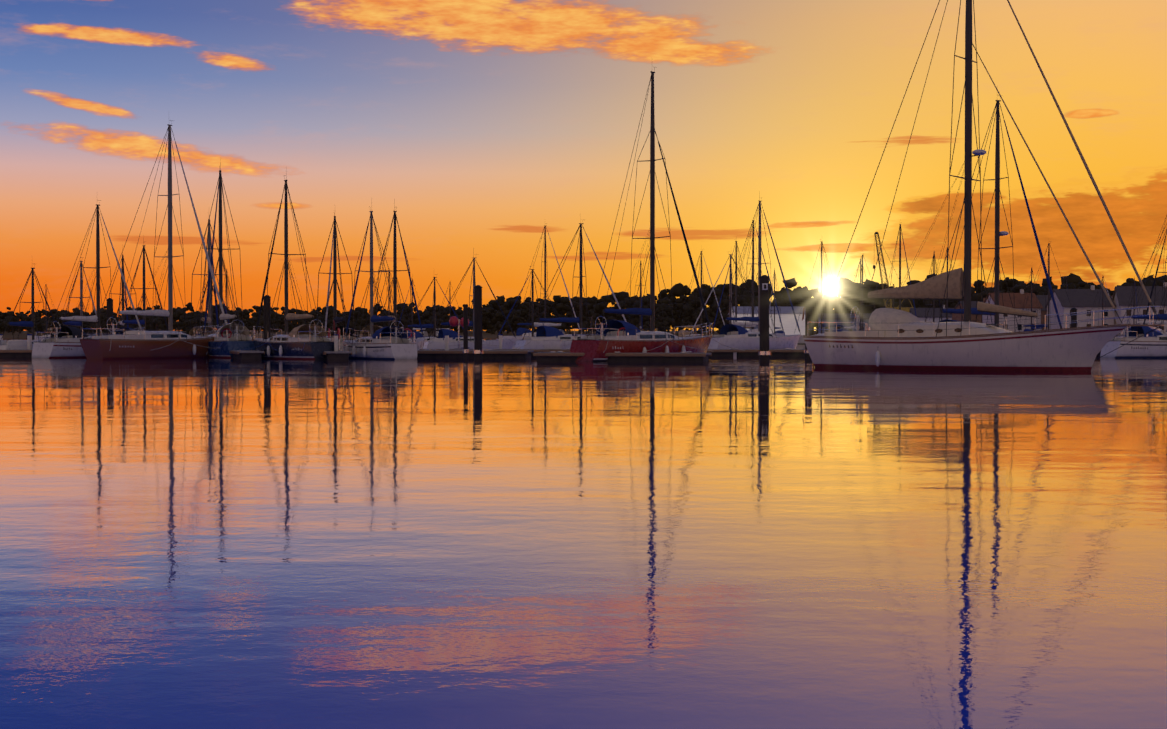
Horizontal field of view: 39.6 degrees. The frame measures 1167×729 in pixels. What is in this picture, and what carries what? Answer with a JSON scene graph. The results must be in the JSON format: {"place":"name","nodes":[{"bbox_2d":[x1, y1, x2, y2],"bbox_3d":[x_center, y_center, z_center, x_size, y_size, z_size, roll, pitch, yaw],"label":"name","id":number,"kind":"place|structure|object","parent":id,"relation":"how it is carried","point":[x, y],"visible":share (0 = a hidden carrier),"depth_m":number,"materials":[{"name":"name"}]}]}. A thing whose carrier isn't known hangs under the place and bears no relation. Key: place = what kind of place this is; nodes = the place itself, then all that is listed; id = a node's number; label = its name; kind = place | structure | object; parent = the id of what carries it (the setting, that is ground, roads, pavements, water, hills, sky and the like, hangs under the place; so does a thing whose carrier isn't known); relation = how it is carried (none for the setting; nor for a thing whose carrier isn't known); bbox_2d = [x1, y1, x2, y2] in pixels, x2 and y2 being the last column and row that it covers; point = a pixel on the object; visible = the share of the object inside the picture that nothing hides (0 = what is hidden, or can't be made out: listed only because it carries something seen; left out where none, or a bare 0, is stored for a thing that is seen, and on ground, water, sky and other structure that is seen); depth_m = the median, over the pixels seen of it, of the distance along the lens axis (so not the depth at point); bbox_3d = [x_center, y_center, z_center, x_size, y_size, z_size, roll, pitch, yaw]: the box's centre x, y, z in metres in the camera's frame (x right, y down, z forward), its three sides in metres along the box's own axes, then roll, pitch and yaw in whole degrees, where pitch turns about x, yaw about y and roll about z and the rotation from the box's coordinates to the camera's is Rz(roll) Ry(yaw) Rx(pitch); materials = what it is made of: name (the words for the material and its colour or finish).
{"place":"outdoors","nodes":[
{"label":"outdoors","id":0,"kind":"place"},
{"bbox_2d":[0,338,1166,728],"bbox_3d":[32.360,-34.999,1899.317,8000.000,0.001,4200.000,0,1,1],"label":"water","id":1,"kind":"structure","parent":0,"point":[712,542],"depth_m":11.22,"materials":[{"name":"blue liquid"}]},
{"bbox_2d":[0,268,56,349],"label":"white sloop","id":2,"kind":"object","parent":1,"relation":"in","point":[16,344],"visible":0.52,"depth_m":103.91,"materials":[{"name":"metal"}]},
{"bbox_2d":[34,284,60,340],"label":"sailboat","id":3,"kind":"object","parent":1,"relation":"on","point":[46,308],"visible":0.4,"depth_m":319.77,"materials":[{"name":"grey metal"}]},
{"bbox_2d":[62,257,101,333],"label":"sailboat","id":4,"kind":"object","parent":1,"relation":"on","point":[75,323],"visible":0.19,"depth_m":122.41,"materials":[{"name":"grey metal"}]},
{"bbox_2d":[32,200,143,357],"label":"white sloop","id":5,"kind":"object","parent":1,"relation":"on","point":[62,341],"visible":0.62,"depth_m":98.42,"materials":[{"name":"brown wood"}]},
{"bbox_2d":[106,298,112,334],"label":"pile","id":6,"kind":"object","parent":1,"relation":"in","point":[109,315],"visible":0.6,"depth_m":101.23,"materials":[{"name":"wood"}]},
{"bbox_2d":[0,328,231,356],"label":"pontoon","id":7,"kind":"object","parent":1,"relation":"on","point":[16,353],"visible":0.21,"depth_m":100.42,"materials":[{"name":"grey wood"}]},
{"bbox_2d":[109,255,137,331],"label":"sailboat","id":8,"kind":"object","parent":1,"relation":"on","point":[122,294],"visible":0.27,"depth_m":128.39,"materials":[{"name":"grey metal"}]},
{"bbox_2d":[115,237,167,333],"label":"sailboat","id":9,"kind":"object","parent":1,"relation":"on","point":[141,322],"visible":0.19,"depth_m":126.31,"materials":[{"name":"grey paint"}]},
{"bbox_2d":[80,120,230,358],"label":"sailboat","id":10,"kind":"object","parent":1,"relation":"in","point":[152,344],"visible":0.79,"depth_m":95.70,"materials":[{"name":"brown wood"}]},
{"bbox_2d":[189,215,227,335],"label":"sailboat","id":11,"kind":"object","parent":1,"relation":"on","point":[209,328],"visible":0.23,"depth_m":112.15,"materials":[{"name":"grey paint"}]},
{"bbox_2d":[192,268,228,327],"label":"sailboat","id":12,"kind":"object","parent":1,"relation":"on","point":[211,304],"visible":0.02,"depth_m":215.46,"materials":[{"name":"grey metal"}]},
{"bbox_2d":[196,162,254,357],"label":"sailboat","id":13,"kind":"object","parent":1,"relation":"in","point":[240,338],"visible":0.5,"depth_m":99.71,"materials":[{"name":"blue paint"}]},
{"bbox_2d":[223,269,233,325],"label":"sailboat","id":14,"kind":"object","parent":1,"relation":"on","point":[226,298],"visible":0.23,"depth_m":320.30,"materials":[{"name":"blue paint"}]},
{"bbox_2d":[228,330,264,358],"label":"finger","id":15,"kind":"object","parent":1,"relation":"on","point":[246,354],"visible":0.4,"depth_m":92.47},
{"bbox_2d":[263,295,270,338],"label":"pile","id":16,"kind":"object","parent":1,"relation":"in","point":[267,305],"visible":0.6,"depth_m":97.05,"materials":[{"name":"wood"}]},
{"bbox_2d":[241,175,338,359],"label":"sailboat","id":17,"kind":"object","parent":1,"relation":"in","point":[309,341],"visible":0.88,"depth_m":93.68,"materials":[{"name":"paint"}]},
{"bbox_2d":[317,216,356,350],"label":"sailboat","id":18,"kind":"object","parent":1,"relation":"on","point":[336,319],"visible":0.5,"depth_m":106.00,"materials":[{"name":"plastic"}]},
{"bbox_2d":[323,328,351,359],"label":"finger","id":19,"kind":"object","parent":1,"relation":"on","point":[335,354],"visible":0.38,"depth_m":90.45},
{"bbox_2d":[338,211,416,359],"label":"white sloop","id":20,"kind":"object","parent":1,"relation":"on","point":[391,342],"visible":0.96,"depth_m":93.51,"materials":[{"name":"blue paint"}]},
{"bbox_2d":[340,198,424,349],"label":"sailboat","id":21,"kind":"object","parent":1,"relation":"on","point":[419,342],"visible":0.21,"depth_m":102.96,"materials":[{"name":"white plastic"}]},
{"bbox_2d":[373,273,404,327],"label":"sailboat","id":22,"kind":"object","parent":1,"relation":"on","point":[388,300],"visible":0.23,"depth_m":306.04,"materials":[{"name":"white metal"}]},
{"bbox_2d":[0,328,804,356],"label":"pontoon","id":23,"kind":"object","parent":1,"relation":"on","point":[552,345],"visible":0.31,"depth_m":102.93,"materials":[{"name":"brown wood"}]},
{"bbox_2d":[398,275,431,336],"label":"sailboat","id":24,"kind":"object","parent":1,"relation":"on","point":[425,333],"visible":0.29,"depth_m":300.52,"materials":[{"name":"grey paint"}]},
{"bbox_2d":[404,277,462,341],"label":"sailboat","id":25,"kind":"object","parent":1,"relation":"on","point":[418,335],"visible":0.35,"depth_m":149.91,"materials":[{"name":"grey metal"}]},
{"bbox_2d":[431,283,462,337],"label":"sailboat","id":26,"kind":"object","parent":1,"relation":"on","point":[437,332],"visible":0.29,"depth_m":329.57,"materials":[{"name":"blue paint"}]},
{"bbox_2d":[463,304,468,358],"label":"pile","id":27,"kind":"object","parent":1,"relation":"in","point":[465,333],"visible":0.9,"depth_m":92.92,"materials":[{"name":"wood"}]},
{"bbox_2d":[423,248,515,348],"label":"sailboat","id":28,"kind":"object","parent":1,"relation":"on","point":[437,343],"visible":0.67,"depth_m":127.31,"materials":[{"name":"white plastic"}]},
{"bbox_2d":[417,334,533,357],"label":"pontoon","id":29,"kind":"object","parent":1,"relation":"on","point":[448,353],"visible":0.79,"depth_m":95.78,"materials":[{"name":"grey wood"}]},
{"bbox_2d":[449,316,468,349],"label":"buoy post","id":30,"kind":"object","parent":29,"relation":"on","point":[453,321],"visible":0.77,"depth_m":99.39,"materials":[{"name":"red metal"}]},
{"bbox_2d":[473,285,483,359],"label":"pile","id":31,"kind":"object","parent":1,"relation":"in","point":[478,351],"visible":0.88,"depth_m":89.82,"materials":[{"name":"wood"}]},
{"bbox_2d":[496,269,568,347],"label":"sailboat","id":32,"kind":"object","parent":1,"relation":"on","point":[536,324],"visible":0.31,"depth_m":137.82,"materials":[{"name":"grey metal"}]},
{"bbox_2d":[502,223,579,339],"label":"sailboat","id":33,"kind":"object","parent":1,"relation":"on","point":[521,331],"visible":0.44,"depth_m":208.05,"materials":[{"name":"grey metal"}]},
{"bbox_2d":[515,223,626,348],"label":"sailboat","id":34,"kind":"object","parent":1,"relation":"on","point":[543,332],"visible":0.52,"depth_m":116.90,"materials":[{"name":"white plastic"}]},
{"bbox_2d":[533,327,711,361],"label":"dock","id":35,"kind":"object","parent":1,"relation":"on","point":[629,357],"visible":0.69,"depth_m":84.34,"materials":[{"name":"brown wood"}]},
{"bbox_2d":[633,261,648,330],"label":"sailboat","id":36,"kind":"object","parent":1,"relation":"on","point":[640,327],"visible":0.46,"depth_m":264.22,"materials":[{"name":"grey metal"}]},
{"bbox_2d":[570,67,744,361],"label":"sailboat","id":37,"kind":"object","parent":1,"relation":"in","point":[601,343],"visible":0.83,"depth_m":87.72,"materials":[{"name":"paint"}]},
{"bbox_2d":[678,251,724,336],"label":"sailboat","id":38,"kind":"object","parent":1,"relation":"on","point":[682,332],"visible":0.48,"depth_m":219.87,"materials":[{"name":"grey metal"}]},
{"bbox_2d":[689,254,773,335],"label":"sailboat","id":39,"kind":"object","parent":1,"relation":"on","point":[731,311],"visible":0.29,"depth_m":149.46,"materials":[{"name":"blue paint"}]},
{"bbox_2d":[712,241,756,331],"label":"sailboat","id":40,"kind":"object","parent":1,"relation":"on","point":[735,256],"visible":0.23,"depth_m":198.51,"materials":[{"name":"blue paint"}]},
{"bbox_2d":[723,220,783,335],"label":"sailboat","id":41,"kind":"object","parent":1,"relation":"on","point":[752,231],"visible":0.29,"depth_m":219.37,"materials":[{"name":"grey metal"}]},
{"bbox_2d":[732,266,774,329],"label":"sailboat","id":42,"kind":"object","parent":1,"relation":"on","point":[750,328],"visible":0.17,"depth_m":321.06,"materials":[{"name":"beige metal"}]},
{"bbox_2d":[708,191,800,348],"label":"sailboat","id":43,"kind":"object","parent":1,"relation":"on","point":[735,336],"visible":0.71,"depth_m":136.45,"materials":[{"name":"white plastic"}]},
{"bbox_2d":[758,275,770,361],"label":"pile","id":44,"kind":"object","parent":1,"relation":"in","point":[764,352],"visible":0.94,"depth_m":83.53,"materials":[{"name":"wood"}]},
{"bbox_2d":[769,268,784,334],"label":"sailboat","id":45,"kind":"object","parent":1,"relation":"on","point":[774,310],"visible":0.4,"depth_m":323.70,"materials":[{"name":"blue paint"}]},
{"bbox_2d":[804,300,812,358],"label":"pile","id":46,"kind":"object","parent":1,"relation":"in","point":[808,307],"visible":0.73,"depth_m":91.52,"materials":[{"name":"wood"}]},
{"bbox_2d":[794,241,849,343],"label":"sailboat","id":47,"kind":"object","parent":1,"relation":"on","point":[801,340],"visible":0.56,"depth_m":223.66,"materials":[{"name":"grey metal"}]},
{"bbox_2d":[839,257,874,331],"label":"sailboat","id":48,"kind":"object","parent":1,"relation":"on","point":[852,327],"visible":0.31,"depth_m":206.92,"materials":[{"name":"blue paint"}]},
{"bbox_2d":[838,253,880,330],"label":"sailboat","id":49,"kind":"object","parent":1,"relation":"on","point":[862,304],"visible":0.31,"depth_m":292.72,"materials":[{"name":"grey metal"}]},
{"bbox_2d":[883,224,916,316],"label":"sailboat","id":50,"kind":"object","parent":1,"relation":"on","point":[899,233],"visible":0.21,"depth_m":211.28,"materials":[{"name":"blue paint"}]},
{"bbox_2d":[925,250,941,321],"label":"sailboat","id":51,"kind":"object","parent":1,"relation":"on","point":[933,266],"visible":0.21,"depth_m":230.72,"materials":[{"name":"grey metal"}]},
{"bbox_2d":[931,247,963,321],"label":"sailboat","id":52,"kind":"object","parent":1,"relation":"on","point":[947,301],"visible":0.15,"depth_m":279.52,"materials":[{"name":"grey metal"}]},
{"bbox_2d":[802,0,1166,370],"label":"sailboat","id":53,"kind":"object","parent":1,"relation":"on","point":[890,338],"visible":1,"depth_m":65.04,"materials":[{"name":"white wood"}]},
{"bbox_2d":[925,100,1061,331],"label":"sailboat","id":54,"kind":"object","parent":1,"relation":"on","point":[975,311],"visible":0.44,"depth_m":87.33,"materials":[{"name":"white plastic"}]},
{"bbox_2d":[1018,268,1044,329],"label":"sailboat","id":55,"kind":"object","parent":1,"relation":"on","point":[1031,272],"visible":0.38,"depth_m":283.22,"materials":[{"name":"grey metal"}]},
{"bbox_2d":[1015,241,1077,330],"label":"sailboat","id":56,"kind":"object","parent":1,"relation":"on","point":[1048,261],"visible":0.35,"depth_m":236.27,"materials":[{"name":"grey metal"}]},
{"bbox_2d":[1071,308,1076,327],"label":"pile","id":57,"kind":"object","parent":1,"relation":"in","point":[1073,319],"visible":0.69,"depth_m":109.18,"materials":[{"name":"wood"}]},
{"bbox_2d":[1089,277,1119,337],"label":"sailboat","id":58,"kind":"object","parent":1,"relation":"on","point":[1103,293],"visible":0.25,"depth_m":269.27,"materials":[{"name":"grey metal"}]},
{"bbox_2d":[1100,224,1166,357],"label":"sloop","id":59,"kind":"object","parent":1,"relation":"in","point":[1152,344],"visible":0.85,"depth_m":97.42,"materials":[{"name":"blue paint"}]},
{"bbox_2d":[1128,278,1139,323],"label":"sailboat","id":60,"kind":"object","parent":1,"relation":"on","point":[1134,284],"visible":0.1,"depth_m":296.61,"materials":[{"name":"grey paint"}]},
{"bbox_2d":[1117,215,1166,337],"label":"sailboat","id":61,"kind":"object","parent":1,"relation":"on","point":[1153,322],"visible":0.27,"depth_m":196.27,"materials":[{"name":"white metal"}]},
{"bbox_2d":[1143,231,1166,327],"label":"sailboat","id":62,"kind":"object","parent":1,"relation":"on","point":[1154,282],"visible":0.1,"depth_m":111.98,"materials":[{"name":"grey metal"}]},
{"bbox_2d":[0,273,1166,337],"bbox_3d":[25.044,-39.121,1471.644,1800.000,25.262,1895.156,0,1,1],"label":"shore trees","id":63,"kind":"object","parent":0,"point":[493,319],"visible":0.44,"depth_m":565.12,"materials":[{"name":"green plant"}]},
{"bbox_2d":[0,0,1166,330],"label":"sky","id":64,"kind":"structure","parent":0,"point":[487,124],"materials":[{"name":"orange"}]},
{"bbox_2d":[873,232,913,311],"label":"yard crane","id":65,"kind":"object","parent":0,"point":[906,309],"visible":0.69,"depth_m":427.62,"materials":[{"name":"paint"}]},
{"bbox_2d":[728,282,1166,334],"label":"shore buildings","id":66,"kind":"structure","parent":0,"point":[1081,300],"depth_m":324.10,"materials":[{"name":"metal"}]}
]}

